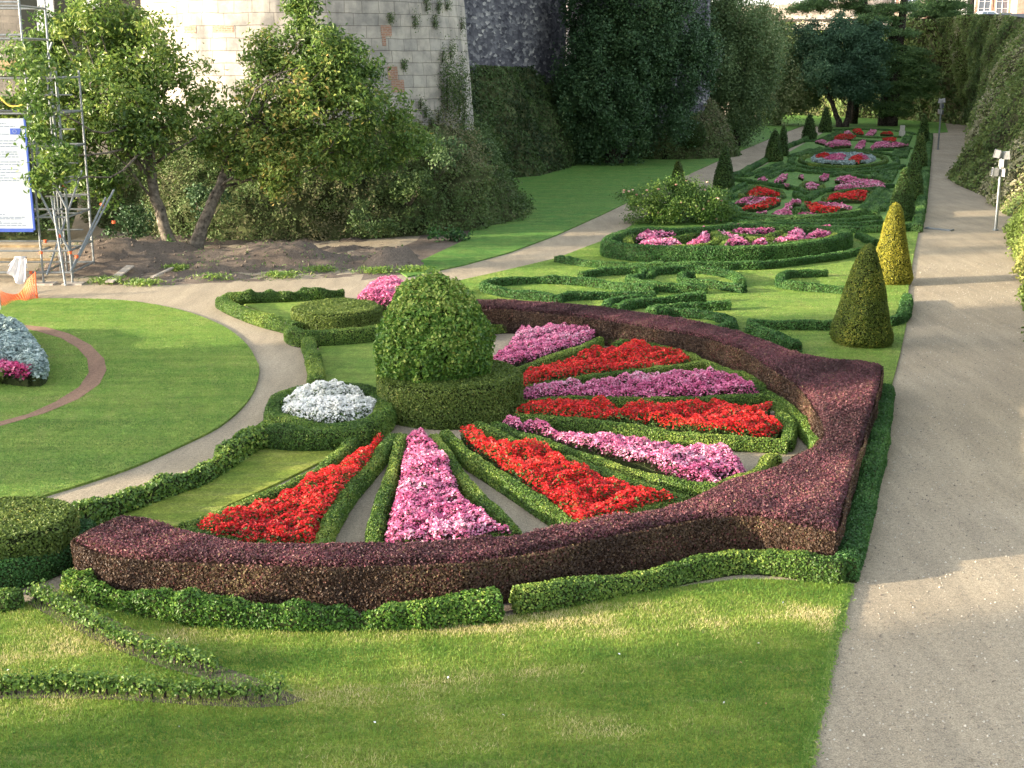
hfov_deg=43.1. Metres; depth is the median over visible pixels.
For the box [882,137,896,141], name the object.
flower bed
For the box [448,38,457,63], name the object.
wall weed
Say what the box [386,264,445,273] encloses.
grass tuft
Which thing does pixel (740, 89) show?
weeping tree
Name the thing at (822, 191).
box hedge
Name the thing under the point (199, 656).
box plant
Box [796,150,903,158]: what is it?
box hedge
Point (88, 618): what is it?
box plant
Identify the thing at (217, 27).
castle tower
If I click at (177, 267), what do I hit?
grass tuft
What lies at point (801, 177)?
flower bed
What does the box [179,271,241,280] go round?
grass tuft
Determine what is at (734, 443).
box hedge
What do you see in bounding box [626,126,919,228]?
lawn parterre
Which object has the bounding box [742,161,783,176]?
box hedge
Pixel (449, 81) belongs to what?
wall shrub
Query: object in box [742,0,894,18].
street wall
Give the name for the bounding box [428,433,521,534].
box hedge
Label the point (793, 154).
box hedge
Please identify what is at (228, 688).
box plant
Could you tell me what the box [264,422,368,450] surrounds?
box hedge
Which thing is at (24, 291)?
barrier net
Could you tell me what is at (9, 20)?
castle wall
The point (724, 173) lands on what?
yew cone
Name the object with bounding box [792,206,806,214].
box hedge
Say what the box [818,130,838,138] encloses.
box hedge
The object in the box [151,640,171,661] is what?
box plant
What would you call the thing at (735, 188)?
box hedge
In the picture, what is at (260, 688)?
box plant
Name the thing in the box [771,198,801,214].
flower bed
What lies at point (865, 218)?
box hedge
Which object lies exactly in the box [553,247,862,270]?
box hedge
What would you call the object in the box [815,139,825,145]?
flower bed
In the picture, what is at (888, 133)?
flower bed
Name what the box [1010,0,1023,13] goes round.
street house
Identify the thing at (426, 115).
wall weed
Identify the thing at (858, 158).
flower bed
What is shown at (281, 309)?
lawn triangle
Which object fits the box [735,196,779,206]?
flower bed
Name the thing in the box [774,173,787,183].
flower bed
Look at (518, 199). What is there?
undergrowth
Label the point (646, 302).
box hedge
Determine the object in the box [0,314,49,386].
silver plant bed
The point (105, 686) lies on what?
box plant
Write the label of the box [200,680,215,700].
box plant
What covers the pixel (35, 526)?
drum hedge
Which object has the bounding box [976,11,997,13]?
parked car
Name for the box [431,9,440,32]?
wall weed
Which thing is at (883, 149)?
box hedge
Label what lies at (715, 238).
box hedge
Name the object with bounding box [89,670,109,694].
box plant
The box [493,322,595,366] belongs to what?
flower bed
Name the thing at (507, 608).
earth border
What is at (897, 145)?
flower bed
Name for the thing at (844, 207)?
flower bed
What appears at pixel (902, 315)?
box hedge
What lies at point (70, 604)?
box plant
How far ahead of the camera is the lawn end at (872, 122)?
134.38 m
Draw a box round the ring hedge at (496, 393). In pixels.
[376,360,524,429]
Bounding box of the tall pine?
[784,0,894,123]
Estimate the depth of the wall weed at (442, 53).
51.95 m
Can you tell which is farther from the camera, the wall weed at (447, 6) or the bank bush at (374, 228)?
the wall weed at (447, 6)
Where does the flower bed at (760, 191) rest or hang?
on the lawn parterre
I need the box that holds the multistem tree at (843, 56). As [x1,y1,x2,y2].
[784,8,905,126]
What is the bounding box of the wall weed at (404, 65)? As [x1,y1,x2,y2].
[400,58,409,73]
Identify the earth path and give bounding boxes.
[0,325,105,425]
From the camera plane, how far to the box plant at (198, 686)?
13.43 m
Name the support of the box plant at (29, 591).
on the earth strip
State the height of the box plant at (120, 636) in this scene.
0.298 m
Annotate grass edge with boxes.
[789,581,855,767]
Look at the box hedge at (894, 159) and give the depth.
79.03 m
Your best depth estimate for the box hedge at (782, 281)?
37.65 m
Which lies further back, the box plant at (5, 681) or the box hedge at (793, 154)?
the box hedge at (793, 154)
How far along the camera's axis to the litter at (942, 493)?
18.36 m
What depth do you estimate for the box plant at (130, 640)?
14.51 m
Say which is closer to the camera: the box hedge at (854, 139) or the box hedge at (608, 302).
the box hedge at (608, 302)
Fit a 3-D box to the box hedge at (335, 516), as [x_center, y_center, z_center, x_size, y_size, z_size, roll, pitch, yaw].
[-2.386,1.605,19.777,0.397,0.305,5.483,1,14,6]
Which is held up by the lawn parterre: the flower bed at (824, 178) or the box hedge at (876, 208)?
the flower bed at (824, 178)
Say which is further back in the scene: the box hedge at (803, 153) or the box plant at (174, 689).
the box hedge at (803, 153)
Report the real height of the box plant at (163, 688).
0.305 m
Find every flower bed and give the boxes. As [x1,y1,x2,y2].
[0,357,34,386]
[196,432,383,548]
[282,379,376,422]
[357,275,403,311]
[385,427,512,542]
[460,424,674,521]
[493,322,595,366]
[502,414,745,482]
[515,395,782,438]
[523,339,689,385]
[523,366,758,399]
[636,229,680,245]
[687,226,709,245]
[718,230,749,246]
[732,223,775,234]
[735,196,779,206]
[742,197,780,212]
[747,186,779,197]
[752,237,767,244]
[757,176,767,181]
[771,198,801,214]
[773,227,805,241]
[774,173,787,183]
[798,174,803,180]
[798,211,815,214]
[804,181,818,190]
[804,201,840,213]
[805,224,830,238]
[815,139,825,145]
[815,152,829,157]
[817,201,852,210]
[819,173,829,182]
[824,153,845,160]
[825,139,851,148]
[826,189,868,203]
[834,133,855,140]
[834,183,860,190]
[835,175,884,187]
[848,154,863,164]
[852,128,863,134]
[854,139,865,148]
[859,153,869,160]
[865,129,876,135]
[870,141,890,149]
[880,131,893,135]
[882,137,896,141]
[890,142,909,148]
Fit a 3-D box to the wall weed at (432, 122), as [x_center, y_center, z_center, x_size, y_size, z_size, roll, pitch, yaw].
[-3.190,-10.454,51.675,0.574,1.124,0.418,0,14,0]
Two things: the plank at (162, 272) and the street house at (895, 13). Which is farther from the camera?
the street house at (895, 13)
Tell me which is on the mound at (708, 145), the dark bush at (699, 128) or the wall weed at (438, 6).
the dark bush at (699, 128)
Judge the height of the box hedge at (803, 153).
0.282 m
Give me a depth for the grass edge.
13.83 m
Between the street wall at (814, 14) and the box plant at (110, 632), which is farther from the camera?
the street wall at (814, 14)
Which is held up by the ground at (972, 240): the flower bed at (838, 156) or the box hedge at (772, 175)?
the box hedge at (772, 175)
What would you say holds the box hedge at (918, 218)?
on the ground at (972, 240)
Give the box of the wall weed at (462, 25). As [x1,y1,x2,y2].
[459,18,466,34]
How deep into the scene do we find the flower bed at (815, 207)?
55.72 m
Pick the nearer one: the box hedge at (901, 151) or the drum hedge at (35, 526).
the drum hedge at (35, 526)
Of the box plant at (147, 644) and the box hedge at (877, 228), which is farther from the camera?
the box hedge at (877, 228)
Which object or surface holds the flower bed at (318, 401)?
on the ground at (972, 240)
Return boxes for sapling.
[164,234,174,241]
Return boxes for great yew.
[548,0,728,165]
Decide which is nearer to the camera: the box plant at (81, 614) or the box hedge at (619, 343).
the box plant at (81, 614)
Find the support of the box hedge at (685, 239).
on the ground at (972, 240)
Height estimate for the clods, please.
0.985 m
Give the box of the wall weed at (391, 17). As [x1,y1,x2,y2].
[386,12,396,25]
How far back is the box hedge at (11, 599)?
15.69 m
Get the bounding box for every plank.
[105,265,133,282]
[150,267,173,277]
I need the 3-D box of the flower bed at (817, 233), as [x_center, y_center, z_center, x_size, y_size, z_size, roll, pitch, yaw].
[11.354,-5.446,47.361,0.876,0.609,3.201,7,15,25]
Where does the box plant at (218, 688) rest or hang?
on the earth strip
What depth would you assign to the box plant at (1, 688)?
13.56 m
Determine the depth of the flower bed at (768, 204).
57.34 m
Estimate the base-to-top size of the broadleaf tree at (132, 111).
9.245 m
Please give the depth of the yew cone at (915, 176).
61.13 m
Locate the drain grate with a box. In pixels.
[924,227,953,230]
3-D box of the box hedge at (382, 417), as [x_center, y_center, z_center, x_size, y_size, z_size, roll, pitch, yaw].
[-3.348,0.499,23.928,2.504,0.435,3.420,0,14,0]
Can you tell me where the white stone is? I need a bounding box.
[899,125,904,135]
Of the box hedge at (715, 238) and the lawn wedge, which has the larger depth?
the box hedge at (715, 238)
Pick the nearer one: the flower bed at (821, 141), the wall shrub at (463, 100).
the wall shrub at (463, 100)
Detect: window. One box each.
[975,0,992,11]
[992,0,1010,12]
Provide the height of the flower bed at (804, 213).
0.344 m
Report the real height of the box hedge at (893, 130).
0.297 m
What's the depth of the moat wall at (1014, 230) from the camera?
44.68 m
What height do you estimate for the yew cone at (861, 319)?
2.440 m
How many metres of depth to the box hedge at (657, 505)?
18.81 m
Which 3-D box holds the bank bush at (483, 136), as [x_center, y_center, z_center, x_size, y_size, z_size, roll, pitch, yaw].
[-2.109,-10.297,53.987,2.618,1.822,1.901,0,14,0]
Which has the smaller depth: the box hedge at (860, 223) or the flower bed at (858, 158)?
the box hedge at (860, 223)
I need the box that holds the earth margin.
[361,230,470,279]
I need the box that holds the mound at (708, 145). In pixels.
[627,101,737,158]
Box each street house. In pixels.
[843,0,926,17]
[961,0,1010,12]
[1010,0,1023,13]
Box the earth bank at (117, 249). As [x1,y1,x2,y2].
[30,232,423,284]
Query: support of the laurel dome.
on the ground at (972, 240)
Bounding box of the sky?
[715,0,836,71]
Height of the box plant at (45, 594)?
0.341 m
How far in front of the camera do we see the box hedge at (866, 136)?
110.70 m
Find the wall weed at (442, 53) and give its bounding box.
[439,44,448,68]
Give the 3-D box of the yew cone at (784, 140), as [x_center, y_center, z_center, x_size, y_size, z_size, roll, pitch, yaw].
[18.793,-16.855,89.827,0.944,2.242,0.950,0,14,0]
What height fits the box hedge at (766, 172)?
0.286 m
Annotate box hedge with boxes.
[0,518,97,589]
[0,587,24,612]
[59,567,504,632]
[69,419,274,524]
[177,430,370,529]
[184,525,293,543]
[215,296,302,332]
[221,287,344,304]
[263,381,397,442]
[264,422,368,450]
[283,325,376,347]
[300,336,325,383]
[306,432,397,543]
[364,433,406,541]
[378,531,513,542]
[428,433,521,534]
[439,429,576,525]
[471,421,689,501]
[479,274,658,301]
[490,421,717,498]
[492,324,817,448]
[509,548,846,615]
[513,412,788,454]
[516,336,604,373]
[519,393,766,409]
[523,360,702,394]
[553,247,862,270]
[553,290,656,302]
[577,265,707,293]
[578,497,682,522]
[600,223,853,261]
[601,294,652,307]
[611,290,706,310]
[611,339,700,358]
[623,234,636,243]
[645,264,745,284]
[645,299,731,314]
[657,306,738,329]
[662,232,697,244]
[672,231,721,245]
[676,270,747,292]
[712,365,766,387]
[714,230,730,245]
[717,452,782,484]
[723,182,747,194]
[723,186,884,219]
[724,217,883,226]
[725,222,913,232]
[727,184,754,199]
[728,229,784,238]
[729,213,882,222]
[733,177,806,192]
[734,132,817,176]
[738,185,786,199]
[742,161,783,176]
[744,233,788,244]
[744,321,802,352]
[746,318,831,330]
[754,163,791,177]
[765,165,795,178]
[768,232,837,244]
[774,268,844,293]
[774,401,797,451]
[782,163,905,174]
[787,148,811,157]
[787,156,899,170]
[787,168,839,173]
[792,190,819,201]
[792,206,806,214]
[795,146,821,156]
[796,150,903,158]
[797,151,888,168]
[799,181,825,190]
[803,183,894,195]
[804,138,906,143]
[805,147,831,153]
[816,147,912,150]
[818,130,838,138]
[821,188,873,201]
[826,130,845,138]
[829,171,877,178]
[833,128,916,134]
[833,383,895,582]
[853,134,901,138]
[854,232,878,245]
[866,193,880,214]
[871,188,889,214]
[875,170,885,180]
[879,190,892,211]
[880,169,891,181]
[886,169,897,182]
[890,148,898,157]
[890,293,913,326]
[897,148,904,158]
[900,134,907,142]
[902,149,909,158]
[905,134,912,143]
[910,133,933,232]
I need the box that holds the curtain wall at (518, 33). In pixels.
[464,0,565,84]
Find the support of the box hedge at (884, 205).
on the ground at (972, 240)
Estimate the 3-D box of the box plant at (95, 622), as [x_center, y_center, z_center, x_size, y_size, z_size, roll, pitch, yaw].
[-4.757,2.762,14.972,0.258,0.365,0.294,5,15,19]
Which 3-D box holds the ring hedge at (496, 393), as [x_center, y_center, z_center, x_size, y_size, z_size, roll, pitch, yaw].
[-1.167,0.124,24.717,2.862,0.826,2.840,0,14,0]
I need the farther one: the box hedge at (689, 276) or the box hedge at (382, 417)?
the box hedge at (689, 276)
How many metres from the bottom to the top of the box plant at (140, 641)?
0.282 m
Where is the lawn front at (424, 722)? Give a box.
[0,579,841,767]
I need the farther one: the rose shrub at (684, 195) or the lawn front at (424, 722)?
the rose shrub at (684, 195)
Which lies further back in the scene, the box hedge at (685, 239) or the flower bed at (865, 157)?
the flower bed at (865, 157)
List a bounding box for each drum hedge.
[0,496,80,559]
[290,298,382,329]
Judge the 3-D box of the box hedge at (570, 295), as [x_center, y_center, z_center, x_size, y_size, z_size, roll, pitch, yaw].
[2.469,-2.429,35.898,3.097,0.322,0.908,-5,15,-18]
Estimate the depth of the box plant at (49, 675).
13.57 m
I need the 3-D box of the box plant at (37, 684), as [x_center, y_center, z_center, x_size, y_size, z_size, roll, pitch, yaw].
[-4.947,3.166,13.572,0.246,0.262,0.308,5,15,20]
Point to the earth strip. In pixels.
(284, 698)
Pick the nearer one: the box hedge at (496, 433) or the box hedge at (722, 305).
the box hedge at (496, 433)
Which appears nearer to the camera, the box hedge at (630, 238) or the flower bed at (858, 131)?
the box hedge at (630, 238)
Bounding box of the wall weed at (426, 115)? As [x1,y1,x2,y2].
[423,103,433,122]
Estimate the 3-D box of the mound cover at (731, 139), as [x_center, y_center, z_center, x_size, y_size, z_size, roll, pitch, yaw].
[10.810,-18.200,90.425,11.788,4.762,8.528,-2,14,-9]
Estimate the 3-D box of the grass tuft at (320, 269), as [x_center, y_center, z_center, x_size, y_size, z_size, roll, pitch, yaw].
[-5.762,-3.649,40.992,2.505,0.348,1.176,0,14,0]
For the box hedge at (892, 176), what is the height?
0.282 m
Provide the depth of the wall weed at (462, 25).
53.60 m
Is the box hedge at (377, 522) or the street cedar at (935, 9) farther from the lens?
the street cedar at (935, 9)
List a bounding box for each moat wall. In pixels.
[779,18,968,124]
[936,13,1023,216]
[1002,200,1023,341]
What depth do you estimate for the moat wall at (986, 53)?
76.02 m
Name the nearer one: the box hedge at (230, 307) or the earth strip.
the earth strip
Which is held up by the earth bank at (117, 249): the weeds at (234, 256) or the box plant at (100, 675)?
the weeds at (234, 256)
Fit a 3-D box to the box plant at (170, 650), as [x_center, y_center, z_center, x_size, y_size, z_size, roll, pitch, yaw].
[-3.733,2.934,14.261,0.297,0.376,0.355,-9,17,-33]
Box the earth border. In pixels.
[57,568,845,614]
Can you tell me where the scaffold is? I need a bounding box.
[0,0,115,285]
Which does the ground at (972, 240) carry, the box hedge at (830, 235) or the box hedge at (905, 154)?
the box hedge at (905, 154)
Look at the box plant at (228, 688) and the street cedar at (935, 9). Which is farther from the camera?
the street cedar at (935, 9)
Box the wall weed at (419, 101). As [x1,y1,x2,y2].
[416,95,426,110]
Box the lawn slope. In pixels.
[398,115,805,277]
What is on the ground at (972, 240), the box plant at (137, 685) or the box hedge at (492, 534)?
the box hedge at (492, 534)
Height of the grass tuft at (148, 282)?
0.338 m
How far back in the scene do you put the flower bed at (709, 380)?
25.26 m
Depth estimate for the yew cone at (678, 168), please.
66.46 m
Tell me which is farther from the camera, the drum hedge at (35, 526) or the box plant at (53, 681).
the drum hedge at (35, 526)
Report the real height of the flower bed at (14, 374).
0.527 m
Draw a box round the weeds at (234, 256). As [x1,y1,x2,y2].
[35,232,402,281]
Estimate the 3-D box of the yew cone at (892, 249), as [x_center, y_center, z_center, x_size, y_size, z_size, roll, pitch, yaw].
[11.355,-4.179,38.606,1.325,2.506,1.312,0,14,0]
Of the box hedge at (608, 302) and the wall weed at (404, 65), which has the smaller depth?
the box hedge at (608, 302)
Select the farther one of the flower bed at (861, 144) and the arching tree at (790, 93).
the arching tree at (790, 93)
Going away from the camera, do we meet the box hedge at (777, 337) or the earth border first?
the earth border
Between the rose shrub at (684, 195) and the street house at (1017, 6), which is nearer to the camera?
the rose shrub at (684, 195)
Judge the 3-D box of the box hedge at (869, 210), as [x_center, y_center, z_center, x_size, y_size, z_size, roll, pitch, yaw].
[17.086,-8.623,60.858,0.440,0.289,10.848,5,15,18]
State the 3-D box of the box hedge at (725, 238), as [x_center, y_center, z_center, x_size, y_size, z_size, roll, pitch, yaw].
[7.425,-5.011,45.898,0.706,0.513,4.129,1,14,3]
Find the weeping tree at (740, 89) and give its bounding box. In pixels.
[710,0,797,146]
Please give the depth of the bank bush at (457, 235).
47.73 m
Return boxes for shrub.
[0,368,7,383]
[434,36,465,128]
[451,25,477,133]
[609,170,746,225]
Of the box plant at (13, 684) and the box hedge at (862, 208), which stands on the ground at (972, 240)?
the box hedge at (862, 208)
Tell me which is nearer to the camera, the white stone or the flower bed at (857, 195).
the flower bed at (857, 195)
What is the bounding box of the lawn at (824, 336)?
[458,232,917,384]
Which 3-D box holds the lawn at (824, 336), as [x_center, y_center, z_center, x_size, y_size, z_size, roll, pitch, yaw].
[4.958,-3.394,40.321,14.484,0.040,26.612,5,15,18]
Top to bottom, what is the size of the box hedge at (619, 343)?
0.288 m
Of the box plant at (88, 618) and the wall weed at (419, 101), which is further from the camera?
the wall weed at (419, 101)
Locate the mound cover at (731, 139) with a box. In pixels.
[624,96,741,159]
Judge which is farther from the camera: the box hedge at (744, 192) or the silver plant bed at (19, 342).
the box hedge at (744, 192)
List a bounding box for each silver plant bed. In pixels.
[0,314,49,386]
[811,151,876,164]
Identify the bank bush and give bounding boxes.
[101,198,156,239]
[180,182,232,223]
[346,197,402,237]
[388,169,436,205]
[418,131,471,180]
[427,223,472,242]
[457,117,492,150]
[479,139,503,160]
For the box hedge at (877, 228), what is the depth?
49.94 m
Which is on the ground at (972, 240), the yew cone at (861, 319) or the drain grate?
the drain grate
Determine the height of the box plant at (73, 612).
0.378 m
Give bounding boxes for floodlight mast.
[937,98,945,149]
[990,149,1009,230]
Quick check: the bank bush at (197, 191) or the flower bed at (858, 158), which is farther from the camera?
the flower bed at (858, 158)
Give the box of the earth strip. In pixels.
[0,589,304,707]
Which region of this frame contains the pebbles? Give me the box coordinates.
[816,263,1023,767]
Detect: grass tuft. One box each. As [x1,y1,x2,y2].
[79,274,134,284]
[110,277,176,286]
[161,262,193,271]
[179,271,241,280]
[256,270,326,279]
[290,264,347,273]
[349,264,406,274]
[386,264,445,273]
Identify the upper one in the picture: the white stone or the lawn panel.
the white stone
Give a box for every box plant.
[0,668,16,694]
[0,676,3,694]
[6,666,25,694]
[9,665,43,694]
[23,582,42,601]
[25,578,52,604]
[29,670,52,694]
[34,584,55,606]
[38,666,56,692]
[41,591,66,611]
[42,666,64,692]
[51,593,69,615]
[54,667,72,692]
[58,596,78,619]
[61,668,81,692]
[64,596,87,621]
[67,664,93,692]
[71,605,90,627]
[74,605,103,631]
[77,672,92,693]
[79,672,100,694]
[85,610,111,635]
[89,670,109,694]
[94,674,117,694]
[95,617,117,639]
[103,674,124,694]
[104,622,124,643]
[111,625,132,647]
[112,664,135,695]
[122,630,142,651]
[122,671,152,697]
[132,635,151,654]
[138,634,164,657]
[139,674,161,698]
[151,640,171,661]
[151,674,173,698]
[157,637,187,663]
[167,675,191,700]
[171,644,190,665]
[178,644,198,668]
[178,680,195,700]
[184,674,209,699]
[186,646,211,669]
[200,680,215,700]
[201,653,220,673]
[206,673,226,699]
[223,680,238,701]
[229,679,254,701]
[251,681,271,701]
[257,671,292,701]
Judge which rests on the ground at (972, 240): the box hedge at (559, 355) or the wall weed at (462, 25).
the box hedge at (559, 355)
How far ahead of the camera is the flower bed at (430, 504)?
18.45 m
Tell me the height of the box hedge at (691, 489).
0.315 m
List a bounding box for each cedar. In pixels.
[853,0,944,125]
[906,0,978,19]
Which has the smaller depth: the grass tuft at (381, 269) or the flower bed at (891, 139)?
the grass tuft at (381, 269)
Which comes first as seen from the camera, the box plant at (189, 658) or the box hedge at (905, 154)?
the box plant at (189, 658)
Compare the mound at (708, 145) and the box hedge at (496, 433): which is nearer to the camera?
the box hedge at (496, 433)
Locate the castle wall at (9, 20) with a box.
[0,0,140,210]
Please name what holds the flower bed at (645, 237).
on the lawn at (824, 336)
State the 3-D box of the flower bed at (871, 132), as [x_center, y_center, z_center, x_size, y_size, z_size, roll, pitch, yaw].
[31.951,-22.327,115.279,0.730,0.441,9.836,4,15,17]
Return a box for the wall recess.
[20,0,122,64]
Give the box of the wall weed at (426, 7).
[423,0,431,18]
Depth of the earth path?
27.61 m
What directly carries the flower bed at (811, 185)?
on the lawn parterre
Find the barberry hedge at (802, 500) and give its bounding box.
[70,298,883,612]
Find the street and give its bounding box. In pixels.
[917,14,1023,18]
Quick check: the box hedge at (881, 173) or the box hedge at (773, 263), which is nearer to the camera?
the box hedge at (773, 263)
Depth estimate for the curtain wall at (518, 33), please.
78.18 m
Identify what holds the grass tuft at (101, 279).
on the earth bank at (117, 249)
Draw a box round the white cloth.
[7,256,26,283]
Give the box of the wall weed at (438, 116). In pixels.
[435,106,445,125]
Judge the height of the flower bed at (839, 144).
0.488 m
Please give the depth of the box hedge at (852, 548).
19.21 m
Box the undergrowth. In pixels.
[77,103,536,241]
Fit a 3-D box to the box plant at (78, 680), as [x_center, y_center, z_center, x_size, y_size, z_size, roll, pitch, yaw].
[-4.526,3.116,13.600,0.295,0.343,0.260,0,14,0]
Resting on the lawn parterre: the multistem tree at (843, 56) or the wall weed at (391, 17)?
the multistem tree at (843, 56)
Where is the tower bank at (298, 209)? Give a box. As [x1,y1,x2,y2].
[91,123,523,240]
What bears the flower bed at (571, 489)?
on the ground at (972, 240)
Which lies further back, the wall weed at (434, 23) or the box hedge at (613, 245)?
the wall weed at (434, 23)
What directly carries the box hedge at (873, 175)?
on the ground at (972, 240)
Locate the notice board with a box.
[0,118,35,231]
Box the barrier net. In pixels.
[0,272,37,309]
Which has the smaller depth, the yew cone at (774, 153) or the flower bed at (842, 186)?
the flower bed at (842, 186)
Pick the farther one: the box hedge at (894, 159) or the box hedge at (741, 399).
the box hedge at (894, 159)
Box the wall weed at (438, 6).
[435,0,443,13]
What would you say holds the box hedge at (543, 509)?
on the ground at (972, 240)
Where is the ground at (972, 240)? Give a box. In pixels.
[0,102,1023,767]
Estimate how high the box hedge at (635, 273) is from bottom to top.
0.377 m
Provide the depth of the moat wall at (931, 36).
135.20 m
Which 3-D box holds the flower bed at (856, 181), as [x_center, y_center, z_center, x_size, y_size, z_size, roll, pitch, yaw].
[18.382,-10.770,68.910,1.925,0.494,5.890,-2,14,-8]
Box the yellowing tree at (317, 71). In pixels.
[188,0,445,249]
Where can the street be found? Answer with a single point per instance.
(1019, 16)
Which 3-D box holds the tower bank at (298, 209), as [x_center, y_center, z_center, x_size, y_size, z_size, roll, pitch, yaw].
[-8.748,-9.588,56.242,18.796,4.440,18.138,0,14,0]
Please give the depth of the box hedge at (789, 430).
22.86 m
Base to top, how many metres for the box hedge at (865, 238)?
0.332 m
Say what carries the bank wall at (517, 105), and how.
on the ground at (972, 240)
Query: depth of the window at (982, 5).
175.40 m
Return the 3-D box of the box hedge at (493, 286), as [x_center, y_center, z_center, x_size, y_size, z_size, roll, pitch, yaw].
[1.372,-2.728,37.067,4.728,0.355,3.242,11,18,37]
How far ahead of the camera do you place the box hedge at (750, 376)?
26.40 m
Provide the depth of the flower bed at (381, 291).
34.64 m
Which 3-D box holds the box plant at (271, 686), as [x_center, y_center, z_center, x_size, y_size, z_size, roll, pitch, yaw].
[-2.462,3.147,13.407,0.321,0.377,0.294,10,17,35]
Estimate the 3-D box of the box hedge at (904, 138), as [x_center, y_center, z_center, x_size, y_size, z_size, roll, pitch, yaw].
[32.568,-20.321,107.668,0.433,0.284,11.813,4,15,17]
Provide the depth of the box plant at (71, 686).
13.57 m
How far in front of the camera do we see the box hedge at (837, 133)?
113.31 m
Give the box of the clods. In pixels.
[37,236,416,282]
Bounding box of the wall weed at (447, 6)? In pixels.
[444,0,451,11]
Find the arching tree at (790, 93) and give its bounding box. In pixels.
[747,0,829,125]
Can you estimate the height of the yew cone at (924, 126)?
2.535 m
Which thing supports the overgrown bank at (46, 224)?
on the ground at (972, 240)
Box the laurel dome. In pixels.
[372,267,496,386]
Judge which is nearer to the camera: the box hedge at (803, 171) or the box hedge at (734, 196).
the box hedge at (734, 196)
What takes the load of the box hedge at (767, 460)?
on the ground at (972, 240)
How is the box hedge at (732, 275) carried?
on the lawn at (824, 336)
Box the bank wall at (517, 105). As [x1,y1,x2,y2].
[469,65,600,177]
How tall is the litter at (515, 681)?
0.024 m
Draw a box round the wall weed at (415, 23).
[412,5,421,32]
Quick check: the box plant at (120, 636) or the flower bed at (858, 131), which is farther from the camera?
the flower bed at (858, 131)
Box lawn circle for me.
[0,298,258,497]
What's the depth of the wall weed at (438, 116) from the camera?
51.95 m
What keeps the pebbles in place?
on the ground at (972, 240)
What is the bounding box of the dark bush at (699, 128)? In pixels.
[681,119,705,146]
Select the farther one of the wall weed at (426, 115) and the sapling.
the wall weed at (426, 115)
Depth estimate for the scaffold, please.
38.84 m
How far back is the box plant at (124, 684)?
13.50 m
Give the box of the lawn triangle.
[243,297,345,319]
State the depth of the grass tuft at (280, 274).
39.81 m
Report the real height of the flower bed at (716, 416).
0.488 m
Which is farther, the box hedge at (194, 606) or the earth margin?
the earth margin
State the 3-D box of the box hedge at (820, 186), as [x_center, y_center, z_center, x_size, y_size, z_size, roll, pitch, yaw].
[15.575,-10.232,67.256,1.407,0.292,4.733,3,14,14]
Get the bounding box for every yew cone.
[671,160,684,186]
[712,146,734,188]
[764,128,783,161]
[780,124,788,155]
[801,113,816,139]
[818,106,832,132]
[829,243,894,348]
[875,202,913,284]
[889,167,915,220]
[907,150,924,200]
[913,131,927,168]
[915,114,929,144]
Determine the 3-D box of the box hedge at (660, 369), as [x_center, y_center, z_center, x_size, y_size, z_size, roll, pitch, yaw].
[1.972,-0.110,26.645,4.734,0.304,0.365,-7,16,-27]
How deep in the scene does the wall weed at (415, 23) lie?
50.52 m
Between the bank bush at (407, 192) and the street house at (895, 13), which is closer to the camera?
the bank bush at (407, 192)
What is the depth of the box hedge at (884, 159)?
82.14 m
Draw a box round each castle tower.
[140,0,473,138]
[566,0,709,157]
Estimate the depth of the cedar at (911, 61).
129.09 m
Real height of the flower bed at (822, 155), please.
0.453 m
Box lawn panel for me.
[318,342,376,387]
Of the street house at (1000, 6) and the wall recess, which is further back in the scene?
the street house at (1000, 6)
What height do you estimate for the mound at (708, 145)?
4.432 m
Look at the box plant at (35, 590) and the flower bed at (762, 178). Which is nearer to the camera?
the box plant at (35, 590)
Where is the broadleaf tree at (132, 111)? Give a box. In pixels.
[0,0,258,241]
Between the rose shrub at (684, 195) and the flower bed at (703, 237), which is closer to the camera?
the flower bed at (703, 237)
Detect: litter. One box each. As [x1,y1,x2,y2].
[7,602,783,722]
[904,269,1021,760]
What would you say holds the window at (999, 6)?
in the street house at (1000, 6)
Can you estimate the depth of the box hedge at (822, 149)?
93.87 m
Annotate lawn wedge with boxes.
[105,448,334,527]
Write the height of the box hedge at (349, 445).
0.300 m
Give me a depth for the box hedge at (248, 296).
35.66 m
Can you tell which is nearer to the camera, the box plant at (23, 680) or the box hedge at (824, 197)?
the box plant at (23, 680)
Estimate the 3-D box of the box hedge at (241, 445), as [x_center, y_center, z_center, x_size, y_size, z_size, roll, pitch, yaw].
[-5.117,1.363,20.522,0.853,0.478,4.962,6,15,24]
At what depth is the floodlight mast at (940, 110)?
96.43 m
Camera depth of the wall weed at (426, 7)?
50.95 m
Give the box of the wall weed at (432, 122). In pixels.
[428,113,436,125]
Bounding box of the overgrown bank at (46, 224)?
[0,117,77,239]
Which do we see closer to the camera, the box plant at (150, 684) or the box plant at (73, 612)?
the box plant at (150, 684)
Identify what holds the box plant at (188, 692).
on the earth strip
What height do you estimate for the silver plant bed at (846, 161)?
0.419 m
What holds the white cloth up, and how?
hanging from the scaffold
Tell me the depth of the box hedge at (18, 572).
16.53 m
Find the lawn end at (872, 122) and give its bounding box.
[801,115,947,132]

